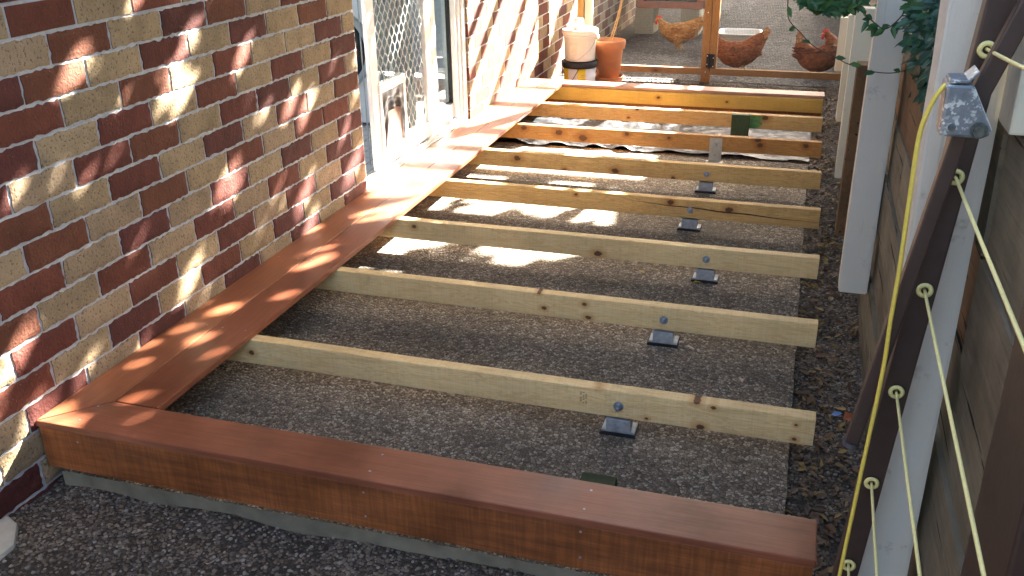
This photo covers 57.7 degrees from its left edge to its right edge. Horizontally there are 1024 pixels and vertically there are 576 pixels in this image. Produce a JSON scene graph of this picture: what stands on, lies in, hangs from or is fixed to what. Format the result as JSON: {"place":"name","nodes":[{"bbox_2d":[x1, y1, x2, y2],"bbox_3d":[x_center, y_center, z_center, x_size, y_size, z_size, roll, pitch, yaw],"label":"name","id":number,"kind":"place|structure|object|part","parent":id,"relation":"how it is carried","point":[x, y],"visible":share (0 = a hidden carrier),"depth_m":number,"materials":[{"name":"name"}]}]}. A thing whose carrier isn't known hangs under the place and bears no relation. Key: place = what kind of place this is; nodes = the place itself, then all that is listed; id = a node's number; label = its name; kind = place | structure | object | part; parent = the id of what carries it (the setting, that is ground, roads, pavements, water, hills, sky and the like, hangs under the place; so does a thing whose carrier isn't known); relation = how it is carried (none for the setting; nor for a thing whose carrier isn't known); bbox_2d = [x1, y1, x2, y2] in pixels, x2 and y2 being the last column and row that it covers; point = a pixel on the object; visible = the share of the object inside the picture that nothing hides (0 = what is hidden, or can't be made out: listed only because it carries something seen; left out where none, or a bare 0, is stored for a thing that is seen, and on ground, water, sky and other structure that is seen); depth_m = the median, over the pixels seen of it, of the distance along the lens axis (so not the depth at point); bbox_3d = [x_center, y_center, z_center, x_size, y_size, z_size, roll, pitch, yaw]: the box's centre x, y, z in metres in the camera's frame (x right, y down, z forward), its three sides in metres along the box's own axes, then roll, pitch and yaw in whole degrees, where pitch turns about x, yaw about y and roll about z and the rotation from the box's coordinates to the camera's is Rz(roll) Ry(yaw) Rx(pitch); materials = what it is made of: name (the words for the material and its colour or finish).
{"place":"outdoors","nodes":[
{"label":"outdoors","id":0,"kind":"place"},
{"bbox_2d":[0,74,865,575],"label":"ground","id":1,"kind":"structure","parent":0,"point":[204,519],"depth_m":2.48,"materials":[{"name":"grey gravel"}]},
{"bbox_2d":[0,515,17,560],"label":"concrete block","id":2,"kind":"object","parent":1,"relation":"on","point":[8,530],"depth_m":2.42,"materials":[{"name":"white concrete"}]},
{"bbox_2d":[0,0,635,519],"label":"brick house","id":3,"kind":"structure","parent":1,"relation":"on","point":[164,164],"depth_m":3.05,"materials":[{"name":"brick"}]},
{"bbox_2d":[352,0,415,122],"bbox_3d":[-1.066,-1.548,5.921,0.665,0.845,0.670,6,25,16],"label":"screen door","id":4,"kind":"structure","parent":3,"relation":"on","point":[358,56],"depth_m":5.73,"materials":[{"name":"white metal"}]},
{"bbox_3d":[-1.076,-1.437,5.617,0.400,0.400,0.047,6,25,16],"label":"door","id":5,"kind":"part","parent":4,"relation":"part of","materials":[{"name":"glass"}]},
{"bbox_2d":[351,0,468,189],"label":"sliding door","id":6,"kind":"structure","parent":3,"relation":"in","point":[394,143],"depth_m":4.93,"materials":[{"name":"paint"}]},
{"bbox_2d":[562,58,597,80],"bbox_3d":[0.529,-1.664,7.272,0.282,0.243,0.282,6,25,16],"label":"paint bucket","id":7,"kind":"object","parent":1,"relation":"on","point":[582,71],"visible":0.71,"depth_m":7.16,"materials":[{"name":"plastic"}]},
{"bbox_2d":[561,26,598,61],"bbox_3d":[0.529,-1.883,7.171,0.289,0.236,0.283,6,25,16],"label":"white bucket","id":8,"kind":"object","parent":7,"relation":"on","point":[579,45],"visible":0.97,"depth_m":7.08,"materials":[{"name":"plastic"}]},
{"bbox_2d":[573,18,583,29],"bbox_3d":[0.511,-2.021,7.106,0.084,0.082,0.084,6,25,16],"label":"plastic cup","id":9,"kind":"object","parent":8,"relation":"on","point":[578,23],"visible":1,"depth_m":7.08,"materials":[{"name":"white plastic"}]},
{"bbox_2d":[595,74,623,81],"bbox_3d":[0.767,-1.664,7.398,0.244,0.058,0.244,6,25,16],"label":"pot saucer","id":10,"kind":"object","parent":1,"relation":"on","point":[619,79],"visible":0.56,"depth_m":7.30,"materials":[{"name":"ceramic"}]},
{"bbox_2d":[595,37,625,77],"bbox_3d":[0.765,-1.799,7.338,0.258,0.318,0.258,6,25,16],"label":"flower pot","id":11,"kind":"object","parent":10,"relation":"on","point":[608,55],"visible":0.97,"depth_m":7.26,"materials":[{"name":"ceramic"}]},
{"bbox_2d":[609,0,621,41],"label":"cane","id":12,"kind":"object","parent":11,"relation":"in","point":[616,20],"visible":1,"depth_m":7.14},
{"bbox_2d":[498,115,810,161],"bbox_3d":[0.897,-1.001,5.961,1.950,0.082,0.938,6,25,16],"label":"plastic sheet","id":13,"kind":"object","parent":1,"relation":"on","point":[800,135],"visible":0.45,"depth_m":6.04,"materials":[{"name":"grey"}]},
{"bbox_2d":[730,113,749,135],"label":"timber block","id":14,"kind":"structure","parent":13,"relation":"on","point":[740,124],"depth_m":5.78,"materials":[{"name":"green wood"}]},
{"bbox_2d":[560,0,842,87],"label":"soil","id":15,"kind":"structure","parent":1,"relation":"on","point":[631,48],"depth_m":9.13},
{"bbox_2d":[634,22,658,33],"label":"concrete block","id":16,"kind":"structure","parent":15,"relation":"on","point":[642,29],"depth_m":9.69,"materials":[{"name":"grey concrete"}]},
{"bbox_2d":[635,7,658,22],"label":"concrete block","id":17,"kind":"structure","parent":16,"relation":"on","point":[650,18],"depth_m":9.64,"materials":[{"name":"grey concrete"}]},
{"bbox_2d":[636,0,704,8],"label":"hen hutch","id":18,"kind":"object","parent":17,"relation":"on","point":[678,4],"visible":0.88,"depth_m":9.50,"materials":[{"name":"red paint"}]},
{"bbox_2d":[655,15,703,50],"bbox_3d":[1.582,-2.387,8.677,0.530,0.380,0.174,8,25,19],"label":"hen","id":19,"kind":"object","parent":15,"relation":"on","point":[673,31],"visible":0.8,"depth_m":8.62,"materials":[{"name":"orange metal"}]},
{"bbox_2d":[719,28,762,40],"bbox_3d":[2.161,-2.352,8.841,0.408,0.177,0.380,6,25,16],"label":"enamel tub","id":20,"kind":"object","parent":15,"relation":"on","point":[733,34],"visible":0.34,"depth_m":8.87,"materials":[{"name":"metal"}]},
{"bbox_2d":[717,27,770,68],"bbox_3d":[1.889,-1.975,7.726,0.485,0.389,0.173,6,25,15],"label":"hen","id":21,"kind":"object","parent":15,"relation":"on","point":[724,55],"visible":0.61,"depth_m":7.66,"materials":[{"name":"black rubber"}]},
{"bbox_2d":[792,28,837,71],"bbox_3d":[2.466,-1.907,7.539,0.379,0.398,0.177,12,27,27],"label":"hen","id":22,"kind":"object","parent":15,"relation":"on","point":[824,66],"visible":0.77,"depth_m":7.49,"materials":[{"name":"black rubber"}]},
{"bbox_2d":[578,0,840,82],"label":"coop fence","id":23,"kind":"object","parent":1,"relation":"on","point":[709,44],"visible":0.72,"depth_m":7.20,"materials":[{"name":"orange wood"}]},
{"bbox_2d":[624,9,865,575],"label":"leaf litter","id":24,"kind":"object","parent":1,"relation":"on","point":[820,380],"visible":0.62,"depth_m":3.11,"materials":[{"name":"brown plant"}]},
{"bbox_2d":[832,411,841,415],"bbox_3d":[1.004,0.389,2.874,0.020,0.013,0.027,-10,25,-19],"label":"wrapper scrap","id":25,"kind":"object","parent":1,"relation":"on","point":[836,413],"visible":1,"depth_m":2.88,"materials":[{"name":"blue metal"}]},
{"bbox_2d":[843,412,852,420],"bbox_3d":[1.039,0.395,2.857,0.034,0.015,0.038,13,27,28],"label":"fallen leaf","id":26,"kind":"object","parent":1,"relation":"on","point":[848,416],"visible":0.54,"depth_m":2.86,"materials":[{"name":"orange plant"}]},
{"bbox_2d":[848,0,924,34],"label":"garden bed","id":27,"kind":"object","parent":1,"relation":"on","point":[872,2],"depth_m":9.17,"materials":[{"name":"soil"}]},
{"bbox_2d":[894,0,1008,114],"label":"ivy bush","id":28,"kind":"object","parent":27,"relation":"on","point":[918,24],"visible":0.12,"depth_m":2.36,"materials":[{"name":"green plant"}]},
{"bbox_2d":[835,45,1023,575],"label":"retaining wall","id":29,"kind":"structure","parent":1,"relation":"on","point":[984,338],"depth_m":1.46,"materials":[{"name":"brown wood"}]},
{"bbox_2d":[834,16,847,70],"bbox_3d":[2.188,-1.610,6.135,0.075,0.344,0.081,6,25,16],"label":"fence post","id":30,"kind":"object","parent":29,"relation":"attached to","point":[841,40],"visible":0.48,"depth_m":6.10,"materials":[{"name":"beige paint"}]},
{"bbox_2d":[835,13,854,121],"bbox_3d":[1.810,-1.175,4.978,0.081,0.561,0.083,6,25,16],"label":"fence post","id":31,"kind":"object","parent":29,"relation":"attached to","point":[844,71],"visible":0.41,"depth_m":4.95,"materials":[{"name":"beige paint"}]},
{"bbox_2d":[787,0,921,74],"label":"climbing vine","id":32,"kind":"object","parent":29,"relation":"on","point":[833,8],"visible":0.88,"depth_m":2.65,"materials":[{"name":"green plant"}]},
{"bbox_2d":[834,6,875,177],"bbox_3d":[1.589,-0.895,4.311,0.086,0.783,0.085,6,25,16],"label":"fence post","id":33,"kind":"object","parent":29,"relation":"attached to","point":[860,47],"visible":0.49,"depth_m":4.23,"materials":[{"name":"beige paint"}]},
{"bbox_2d":[838,0,906,293],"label":"fence post","id":34,"kind":"object","parent":29,"relation":"on","point":[877,114],"visible":0.9,"depth_m":2.94,"materials":[{"name":"white paint"}]},
{"bbox_2d":[858,0,1008,575],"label":"fence post","id":35,"kind":"object","parent":29,"relation":"attached to","point":[956,24],"visible":0.56,"depth_m":1.46,"materials":[{"name":"white paint"}]},
{"bbox_2d":[832,0,1023,575],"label":"clothesline","id":36,"kind":"object","parent":35,"relation":"attached to","point":[995,546],"visible":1,"depth_m":1.21,"materials":[{"name":"wood"}]},
{"bbox_2d":[999,37,1023,135],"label":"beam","id":37,"kind":"structure","parent":35,"relation":"attached to","point":[1011,117],"depth_m":1.24,"materials":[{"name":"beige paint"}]},
{"bbox_2d":[62,142,808,575],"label":"path","id":38,"kind":"structure","parent":0,"point":[706,466],"depth_m":3.19,"materials":[{"name":"grey gravel"}]},
{"bbox_2d":[36,78,823,575],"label":"timber deck","id":39,"kind":"structure","parent":38,"relation":"on","point":[118,420],"depth_m":2.90,"materials":[{"name":"brown wood"}]},
{"bbox_2d":[580,472,616,485],"bbox_3d":[0.214,0.558,2.463,0.096,0.035,0.175,6,25,16],"label":"timber offcut","id":40,"kind":"object","parent":38,"relation":"on","point":[598,478],"visible":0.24,"depth_m":2.51,"materials":[{"name":"green wood"}]},
{"bbox_2d":[680,9,703,21],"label":"concrete block","id":41,"kind":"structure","parent":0,"point":[691,17],"depth_m":9.50,"materials":[{"name":"grey concrete"}]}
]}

